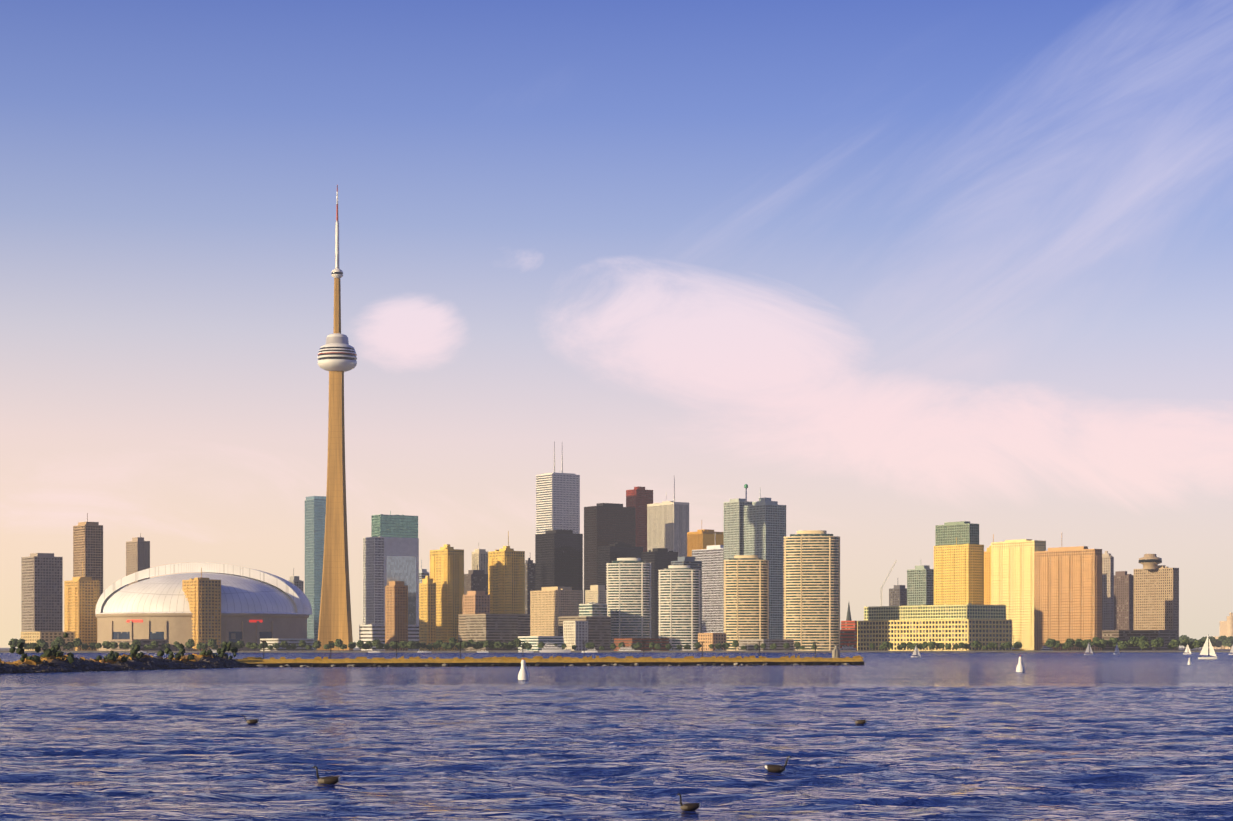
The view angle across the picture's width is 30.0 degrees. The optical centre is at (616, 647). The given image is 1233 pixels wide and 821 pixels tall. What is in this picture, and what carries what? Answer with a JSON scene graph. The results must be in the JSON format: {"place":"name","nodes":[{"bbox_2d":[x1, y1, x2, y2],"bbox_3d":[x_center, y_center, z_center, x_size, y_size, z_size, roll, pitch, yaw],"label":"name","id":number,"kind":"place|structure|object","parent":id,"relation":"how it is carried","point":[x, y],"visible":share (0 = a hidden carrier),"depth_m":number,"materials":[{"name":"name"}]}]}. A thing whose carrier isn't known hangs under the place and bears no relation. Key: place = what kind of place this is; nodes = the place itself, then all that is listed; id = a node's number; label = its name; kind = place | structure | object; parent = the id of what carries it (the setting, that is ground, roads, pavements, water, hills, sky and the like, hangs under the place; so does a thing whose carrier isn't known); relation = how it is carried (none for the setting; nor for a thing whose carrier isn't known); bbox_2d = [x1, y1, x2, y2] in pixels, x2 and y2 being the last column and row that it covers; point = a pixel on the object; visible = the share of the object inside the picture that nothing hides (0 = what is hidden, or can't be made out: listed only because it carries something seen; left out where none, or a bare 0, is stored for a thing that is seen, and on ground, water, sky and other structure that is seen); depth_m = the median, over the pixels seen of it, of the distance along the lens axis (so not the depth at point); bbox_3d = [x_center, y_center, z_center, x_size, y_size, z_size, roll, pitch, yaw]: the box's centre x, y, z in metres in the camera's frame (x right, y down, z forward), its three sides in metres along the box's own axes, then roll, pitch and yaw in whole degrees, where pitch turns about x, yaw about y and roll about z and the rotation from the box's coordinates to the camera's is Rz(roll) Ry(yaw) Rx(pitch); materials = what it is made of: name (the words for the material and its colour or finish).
{"place":"outdoors","nodes":[
{"label":"outdoors","id":0,"kind":"place"},
{"bbox_2d":[126,533,149,586],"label":"tower","id":1,"kind":"structure","parent":0,"point":[137,554],"depth_m":3114.01,"materials":[{"name":"grey glass"}]},
{"bbox_2d":[317,185,356,649],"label":"observation tower","id":2,"kind":"structure","parent":0,"point":[337,356],"depth_m":2723.83,"materials":[{"name":"concrete"}]},
{"bbox_2d":[419,560,428,582],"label":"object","id":3,"kind":"structure","parent":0,"point":[423,573],"depth_m":3105.83,"materials":[{"name":"grey glass"}]},
{"bbox_2d":[563,621,587,650],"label":"building","id":4,"kind":"structure","parent":0,"point":[575,633],"depth_m":2474.76,"materials":[{"name":"white concrete"}]},
{"bbox_2d":[558,616,610,650],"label":"building","id":5,"kind":"structure","parent":0,"point":[599,631],"depth_m":2531.32,"materials":[{"name":"beige concrete"}]},
{"bbox_2d":[0,648,1230,652],"bbox_3d":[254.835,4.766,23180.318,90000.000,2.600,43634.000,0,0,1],"label":"city ground","id":6,"kind":"structure","parent":0,"point":[6,650],"depth_m":2326.70,"materials":[{"name":"concrete"}]},
{"bbox_2d":[8,638,17,647],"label":"tree","id":7,"kind":"object","parent":6,"relation":"on","point":[12,642],"visible":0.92,"depth_m":2254.35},
{"bbox_2d":[21,553,62,631],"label":"condo","id":8,"kind":"structure","parent":6,"relation":"on","point":[41,592],"depth_m":2617.46,"materials":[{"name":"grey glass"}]},
{"bbox_2d":[21,632,74,650],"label":"podium","id":9,"kind":"object","parent":6,"relation":"on","point":[49,638],"visible":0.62,"depth_m":2439.30,"materials":[{"name":"beige concrete"}]},
{"bbox_2d":[54,637,64,649],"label":"tree","id":10,"kind":"object","parent":6,"relation":"on","point":[60,641],"visible":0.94,"depth_m":2247.16,"materials":[{"name":"plant"}]},
{"bbox_2d":[73,638,81,650],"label":"tree","id":11,"kind":"object","parent":6,"relation":"on","point":[77,642],"visible":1,"depth_m":2252.21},
{"bbox_2d":[64,561,99,650],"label":"building","id":12,"kind":"structure","parent":6,"relation":"on","point":[81,595],"depth_m":2512.73,"materials":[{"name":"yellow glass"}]},
{"bbox_2d":[73,513,102,595],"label":"condo","id":13,"kind":"structure","parent":6,"relation":"on","point":[87,543],"depth_m":2915.60,"materials":[{"name":"brown concrete"}]},
{"bbox_2d":[110,639,167,650],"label":"shed","id":14,"kind":"structure","parent":6,"relation":"on","point":[146,641],"depth_m":2309.09,"materials":[{"name":"beige concrete"}]},
{"bbox_2d":[182,568,220,650],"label":"building","id":15,"kind":"structure","parent":6,"relation":"on","point":[203,595],"depth_m":2340.82,"materials":[{"name":"yellow concrete"}]},
{"bbox_2d":[95,563,311,650],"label":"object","id":16,"kind":"structure","parent":6,"relation":"on","point":[257,606],"depth_m":2379.53,"materials":[{"name":"metal"}]},
{"bbox_2d":[260,638,313,650],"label":"shed","id":17,"kind":"structure","parent":6,"relation":"on","point":[289,641],"depth_m":2314.85,"materials":[{"name":"beige concrete"}]},
{"bbox_2d":[289,568,303,592],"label":"building","id":18,"kind":"structure","parent":6,"relation":"on","point":[296,581],"depth_m":3010.43,"materials":[{"name":"grey concrete"}]},
{"bbox_2d":[305,496,325,649],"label":"glass tower","id":19,"kind":"structure","parent":6,"relation":"on","point":[315,510],"depth_m":2958.28,"materials":[{"name":"glass"}]},
{"bbox_2d":[372,639,380,647],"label":"tree","id":20,"kind":"object","parent":6,"relation":"on","point":[376,643],"visible":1,"depth_m":2294.10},
{"bbox_2d":[359,625,418,649],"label":"podium","id":21,"kind":"object","parent":6,"relation":"on","point":[371,633],"visible":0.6,"depth_m":2712.78,"materials":[{"name":"white concrete"}]},
{"bbox_2d":[363,536,418,624],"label":"building","id":22,"kind":"structure","parent":6,"relation":"on","point":[386,560],"depth_m":3017.43,"materials":[{"name":"grey glass"}]},
{"bbox_2d":[371,511,417,537],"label":"building top","id":23,"kind":"object","parent":22,"relation":"on","point":[399,526],"visible":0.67,"depth_m":3056.93,"materials":[{"name":"glass"}]},
{"bbox_2d":[385,581,407,649],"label":"building","id":24,"kind":"structure","parent":6,"relation":"on","point":[396,610],"depth_m":2657.31,"materials":[{"name":"concrete"}]},
{"bbox_2d":[407,640,416,648],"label":"tree","id":25,"kind":"object","parent":6,"relation":"on","point":[411,644],"visible":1,"depth_m":2304.46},
{"bbox_2d":[419,576,435,650],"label":"building","id":26,"kind":"structure","parent":6,"relation":"on","point":[427,610],"depth_m":2585.17,"materials":[{"name":"concrete"}]},
{"bbox_2d":[430,544,463,650],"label":"building","id":27,"kind":"structure","parent":6,"relation":"on","point":[447,568],"depth_m":2608.05,"materials":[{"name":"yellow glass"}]},
{"bbox_2d":[464,565,487,594],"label":"building","id":28,"kind":"structure","parent":6,"relation":"on","point":[476,580],"depth_m":3310.55,"materials":[{"name":"grey glass"}]},
{"bbox_2d":[463,591,489,613],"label":"building","id":29,"kind":"structure","parent":6,"relation":"on","point":[476,602],"depth_m":2568.09,"materials":[{"name":"brown concrete"}]},
{"bbox_2d":[472,549,487,573],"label":"building","id":30,"kind":"structure","parent":6,"relation":"on","point":[480,558],"depth_m":3406.90,"materials":[{"name":"beige concrete"}]},
{"bbox_2d":[466,616,517,650],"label":"building","id":31,"kind":"structure","parent":6,"relation":"on","point":[501,629],"depth_m":2493.82,"materials":[{"name":"beige concrete"}]},
{"bbox_2d":[458,614,529,650],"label":"building","id":32,"kind":"structure","parent":6,"relation":"on","point":[523,624],"depth_m":2530.83,"materials":[{"name":"beige concrete"}]},
{"bbox_2d":[488,531,524,613],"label":"building","id":33,"kind":"structure","parent":6,"relation":"on","point":[506,578],"depth_m":2660.10,"materials":[{"name":"yellow glass"}]},
{"bbox_2d":[525,558,534,613],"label":"building","id":34,"kind":"structure","parent":6,"relation":"on","point":[529,575],"depth_m":3503.42,"materials":[{"name":"grey glass"}]},
{"bbox_2d":[518,636,563,650],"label":"building","id":35,"kind":"structure","parent":6,"relation":"on","point":[533,641],"depth_m":2409.82,"materials":[{"name":"white concrete"}]},
{"bbox_2d":[530,587,582,635],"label":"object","id":36,"kind":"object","parent":6,"relation":"on","point":[549,606],"visible":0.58,"depth_m":2917.57,"materials":[{"name":"beige concrete"}]},
{"bbox_2d":[536,472,579,533],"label":"skyscraper","id":37,"kind":"structure","parent":6,"relation":"on","point":[557,501],"depth_m":3867.80,"materials":[{"name":"white glass"}]},
{"bbox_2d":[535,530,582,590],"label":"skyscraper","id":38,"kind":"structure","parent":6,"relation":"on","point":[558,558],"depth_m":3517.19,"materials":[{"name":"black glass"}]},
{"bbox_2d":[579,594,606,615],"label":"building","id":39,"kind":"structure","parent":6,"relation":"on","point":[593,609],"depth_m":2607.07,"materials":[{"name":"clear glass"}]},
{"bbox_2d":[585,585,606,603],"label":"building","id":40,"kind":"structure","parent":6,"relation":"on","point":[593,592],"depth_m":3307.97,"materials":[{"name":"beige concrete"}]},
{"bbox_2d":[584,503,635,603],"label":"skyscraper","id":41,"kind":"structure","parent":6,"relation":"on","point":[604,523],"depth_m":3717.93,"materials":[{"name":"black glass"}]},
{"bbox_2d":[598,533,642,589],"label":"building","id":42,"kind":"structure","parent":6,"relation":"on","point":[610,553],"depth_m":3464.31,"materials":[{"name":"black glass"}]},
{"bbox_2d":[606,558,650,649],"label":"condo","id":43,"kind":"structure","parent":6,"relation":"on","point":[628,592],"depth_m":2639.22,"materials":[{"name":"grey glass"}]},
{"bbox_2d":[626,486,652,551],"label":"skyscraper","id":44,"kind":"structure","parent":6,"relation":"on","point":[639,498],"depth_m":3956.60,"materials":[{"name":"red stone"}]},
{"bbox_2d":[614,638,668,650],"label":"building","id":45,"kind":"structure","parent":6,"relation":"on","point":[628,642],"depth_m":2432.07,"materials":[{"name":"red brick"}]},
{"bbox_2d":[642,548,677,638],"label":"building","id":46,"kind":"structure","parent":6,"relation":"on","point":[659,558],"depth_m":3402.34,"materials":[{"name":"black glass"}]},
{"bbox_2d":[647,501,688,556],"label":"skyscraper","id":47,"kind":"structure","parent":6,"relation":"on","point":[668,525],"depth_m":3812.97,"materials":[{"name":"grey glass"}]},
{"bbox_2d":[658,565,699,650],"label":"condo","id":48,"kind":"structure","parent":6,"relation":"on","point":[679,604],"depth_m":2588.57,"materials":[{"name":"beige concrete"}]},
{"bbox_2d":[671,557,701,632],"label":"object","id":49,"kind":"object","parent":6,"relation":"on","point":[693,563],"visible":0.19,"depth_m":3163.99,"materials":[{"name":"grey glass"}]},
{"bbox_2d":[692,545,723,632],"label":"building","id":50,"kind":"structure","parent":6,"relation":"on","point":[711,557],"depth_m":3268.82,"materials":[{"name":"grey glass"}]},
{"bbox_2d":[698,633,725,650],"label":"building","id":51,"kind":"structure","parent":6,"relation":"on","point":[707,639],"depth_m":2454.38,"materials":[{"name":"beige concrete"}]},
{"bbox_2d":[724,498,751,559],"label":"tower","id":52,"kind":"structure","parent":6,"relation":"on","point":[733,527],"depth_m":3106.45,"materials":[{"name":"grey glass"}]},
{"bbox_2d":[723,555,768,650],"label":"condo","id":53,"kind":"structure","parent":6,"relation":"on","point":[746,597],"depth_m":2538.22,"materials":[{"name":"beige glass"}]},
{"bbox_2d":[744,497,785,638],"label":"tower","id":54,"kind":"structure","parent":6,"relation":"on","point":[764,526],"depth_m":3058.07,"materials":[{"name":"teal glass"}]},
{"bbox_2d":[739,639,793,650],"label":"shed","id":55,"kind":"structure","parent":6,"relation":"on","point":[752,643],"depth_m":2491.25,"materials":[{"name":"beige concrete"}]},
{"bbox_2d":[783,530,839,650],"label":"condo","id":56,"kind":"structure","parent":6,"relation":"on","point":[811,587],"depth_m":2497.16,"materials":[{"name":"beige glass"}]},
{"bbox_2d":[840,630,856,649],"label":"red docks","id":57,"kind":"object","parent":6,"relation":"on","point":[849,637],"visible":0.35,"depth_m":2721.36,"materials":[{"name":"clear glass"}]},
{"bbox_2d":[841,621,856,629],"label":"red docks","id":58,"kind":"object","parent":6,"relation":"on","point":[848,625],"visible":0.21,"depth_m":2854.44,"materials":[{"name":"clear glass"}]},
{"bbox_2d":[846,603,851,620],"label":"church spire","id":59,"kind":"structure","parent":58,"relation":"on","point":[848,617],"depth_m":3093.48,"materials":[{"name":"grey stone"}]},
{"bbox_2d":[889,585,906,605],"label":"building","id":60,"kind":"structure","parent":6,"relation":"on","point":[897,595],"depth_m":3100.49,"materials":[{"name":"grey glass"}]},
{"bbox_2d":[907,565,933,605],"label":"building","id":61,"kind":"structure","parent":6,"relation":"on","point":[920,585],"depth_m":3004.63,"materials":[{"name":"concrete"}]},
{"bbox_2d":[857,619,1011,650],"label":"building","id":62,"kind":"structure","parent":6,"relation":"on","point":[952,632],"depth_m":2476.18,"materials":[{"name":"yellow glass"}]},
{"bbox_2d":[864,603,1005,620],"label":"terminal top","id":63,"kind":"object","parent":62,"relation":"on","point":[941,612],"visible":0.69,"depth_m":2497.99,"materials":[{"name":"concrete"}]},
{"bbox_2d":[935,521,978,545],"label":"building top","id":64,"kind":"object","parent":6,"relation":"on","point":[963,532],"visible":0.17,"depth_m":2841.78,"materials":[{"name":"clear glass"}]},
{"bbox_2d":[934,537,983,604],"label":"building","id":65,"kind":"structure","parent":6,"relation":"on","point":[958,574],"depth_m":2808.08,"materials":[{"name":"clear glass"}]},
{"bbox_2d":[984,534,993,604],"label":"skyscraper","id":66,"kind":"structure","parent":6,"relation":"on","point":[987,577],"depth_m":3003.39,"materials":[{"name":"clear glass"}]},
{"bbox_2d":[991,539,1045,649],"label":"building","id":67,"kind":"structure","parent":6,"relation":"on","point":[1012,575],"depth_m":2765.62,"materials":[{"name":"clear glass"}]},
{"bbox_2d":[1045,639,1055,650],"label":"tree","id":68,"kind":"object","parent":6,"relation":"on","point":[1050,643],"visible":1,"depth_m":2397.89,"materials":[{"name":"plant"}]},
{"bbox_2d":[1034,546,1101,650],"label":"slab","id":69,"kind":"structure","parent":6,"relation":"on","point":[1067,592],"depth_m":2625.31,"materials":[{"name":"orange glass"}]},
{"bbox_2d":[1065,638,1074,650],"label":"tree","id":70,"kind":"object","parent":6,"relation":"on","point":[1069,642],"visible":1,"depth_m":2400.25,"materials":[{"name":"plant"}]},
{"bbox_2d":[1097,639,1107,647],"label":"tree","id":71,"kind":"object","parent":6,"relation":"on","point":[1102,643],"visible":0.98,"depth_m":2415.81,"materials":[{"name":"plant"}]},
{"bbox_2d":[1107,637,1119,650],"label":"tree","id":72,"kind":"object","parent":6,"relation":"on","point":[1112,641],"visible":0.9,"depth_m":2421.75,"materials":[{"name":"plant"}]},
{"bbox_2d":[1118,641,1128,650],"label":"tree","id":73,"kind":"object","parent":6,"relation":"on","point":[1123,644],"visible":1,"depth_m":2410.26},
{"bbox_2d":[1114,571,1133,629],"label":"building","id":74,"kind":"structure","parent":6,"relation":"on","point":[1123,600],"depth_m":3099.08,"materials":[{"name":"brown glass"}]},
{"bbox_2d":[1128,636,1137,650],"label":"tree","id":75,"kind":"object","parent":6,"relation":"on","point":[1133,642],"visible":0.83,"depth_m":2430.80,"materials":[{"name":"plant"}]},
{"bbox_2d":[1102,630,1177,649],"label":"podium","id":76,"kind":"object","parent":6,"relation":"on","point":[1167,636],"visible":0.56,"depth_m":2712.62,"materials":[{"name":"beige concrete"}]},
{"bbox_2d":[1102,551,1113,629],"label":"building","id":77,"kind":"structure","parent":76,"relation":"on","point":[1107,591],"depth_m":2945.10,"materials":[{"name":"grey glass"}]},
{"bbox_2d":[1137,636,1148,650],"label":"tree","id":78,"kind":"object","parent":6,"relation":"on","point":[1141,639],"visible":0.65,"depth_m":2426.72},
{"bbox_2d":[1139,641,1149,650],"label":"tree","id":79,"kind":"object","parent":6,"relation":"on","point":[1144,645],"visible":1,"depth_m":2415.35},
{"bbox_2d":[1150,639,1160,650],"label":"tree","id":80,"kind":"object","parent":6,"relation":"on","point":[1155,643],"visible":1,"depth_m":2413.37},
{"bbox_2d":[1169,639,1179,650],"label":"tree","id":81,"kind":"object","parent":6,"relation":"on","point":[1174,643],"visible":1,"depth_m":2417.28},
{"bbox_2d":[1192,640,1202,650],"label":"tree","id":82,"kind":"object","parent":6,"relation":"on","point":[1197,644],"visible":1,"depth_m":2419.28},
{"bbox_2d":[1212,613,1232,648],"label":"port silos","id":83,"kind":"object","parent":6,"relation":"on","point":[1226,628],"visible":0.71,"depth_m":4689.24,"materials":[{"name":"concrete"}]},
{"bbox_2d":[1222,638,1232,646],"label":"tree","id":84,"kind":"object","parent":6,"relation":"on","point":[1228,642],"visible":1,"depth_m":4302.80,"materials":[{"name":"plant"}]},
{"bbox_2d":[0,683,1232,820],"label":"lake water","id":85,"kind":"structure","parent":0,"point":[639,751],"depth_m":92.92,"materials":[{"name":"blue liquid"}]},
{"bbox_2d":[241,715,258,723],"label":"goose","id":86,"kind":"object","parent":85,"relation":"on","point":[252,721],"visible":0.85,"depth_m":127.33,"materials":[{"name":"brown"}]},
{"bbox_2d":[311,766,340,783],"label":"goose","id":87,"kind":"object","parent":85,"relation":"on","point":[330,780],"visible":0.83,"depth_m":70.40,"materials":[{"name":"brown"}]},
{"bbox_2d":[676,793,700,810],"bbox_3d":[1.866,4.031,59.965,0.687,0.487,0.245,0,0,-19],"label":"goose","id":88,"kind":"object","parent":85,"relation":"on","point":[690,807],"visible":0.88,"depth_m":59.88,"materials":[{"name":"brown"}]},
{"bbox_2d":[765,756,790,771],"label":"goose","id":89,"kind":"object","parent":85,"relation":"on","point":[775,768],"visible":0.85,"depth_m":78.31,"materials":[{"name":"brown"}]},
{"bbox_2d":[0,650,1232,682],"bbox_3d":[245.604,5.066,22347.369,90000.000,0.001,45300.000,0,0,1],"label":"lake water","id":90,"kind":"structure","parent":0,"point":[1039,667],"depth_m":485.05,"materials":[{"name":"blue liquid"}]},
{"bbox_2d":[0,654,250,673],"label":"breakwater rocks","id":91,"kind":"object","parent":90,"relation":"in","point":[52,663],"visible":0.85,"depth_m":509.78,"materials":[{"name":"stone"}]},
{"bbox_2d":[9,632,237,663],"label":"trees","id":92,"kind":"object","parent":91,"relation":"on","point":[111,655],"visible":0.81,"depth_m":517.59,"materials":[{"name":"plant"}]},
{"bbox_2d":[518,658,528,679],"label":"channel buoy","id":93,"kind":"object","parent":90,"relation":"on","point":[523,674],"visible":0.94,"depth_m":360.37,"materials":[{"name":"white"}]},
{"bbox_2d":[233,641,863,666],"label":"breakwater","id":94,"kind":"object","parent":90,"relation":"in","point":[418,661],"visible":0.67,"depth_m":625.49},
{"bbox_2d":[539,644,570,652],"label":"yacht","id":95,"kind":"object","parent":90,"relation":"on","point":[550,648],"visible":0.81,"depth_m":2286.71,"materials":[{"name":"white"}]},
{"bbox_2d":[619,647,640,650],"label":"yacht","id":96,"kind":"object","parent":90,"relation":"on","point":[626,649],"visible":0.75,"depth_m":2326.92,"materials":[{"name":"white"}]},
{"bbox_2d":[840,644,857,650],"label":"boat","id":97,"kind":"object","parent":90,"relation":"on","point":[847,648],"depth_m":2523.25,"materials":[{"name":"white"}]},
{"bbox_2d":[1016,655,1023,671],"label":"channel buoy","id":98,"kind":"object","parent":90,"relation":"on","point":[1020,667],"visible":0.96,"depth_m":475.08,"materials":[{"name":"white"}]},
{"bbox_2d":[1198,634,1216,658],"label":"sailboat","id":99,"kind":"object","parent":90,"relation":"on","point":[1207,649],"visible":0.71,"depth_m":991.14,"materials":[{"name":"white"}]},
{"bbox_2d":[0,0,1232,647],"label":"sky","id":100,"kind":"structure","parent":0,"point":[887,272],"materials":[{"name":"blue"}]},
{"bbox_2d":[687,529,723,556],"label":"office building","id":101,"kind":"structure","parent":0,"point":[701,539],"depth_m":3611.89,"materials":[{"name":"gold glass"}]},
{"bbox_2d":[1134,565,1178,649],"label":"tower","id":102,"kind":"structure","parent":0,"point":[1156,599],"depth_m":2791.48,"materials":[{"name":"concrete"}]},
{"bbox_2d":[1138,554,1161,569],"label":"restaurant","id":103,"kind":"structure","parent":102,"relation":"on","point":[1150,561],"depth_m":2785.57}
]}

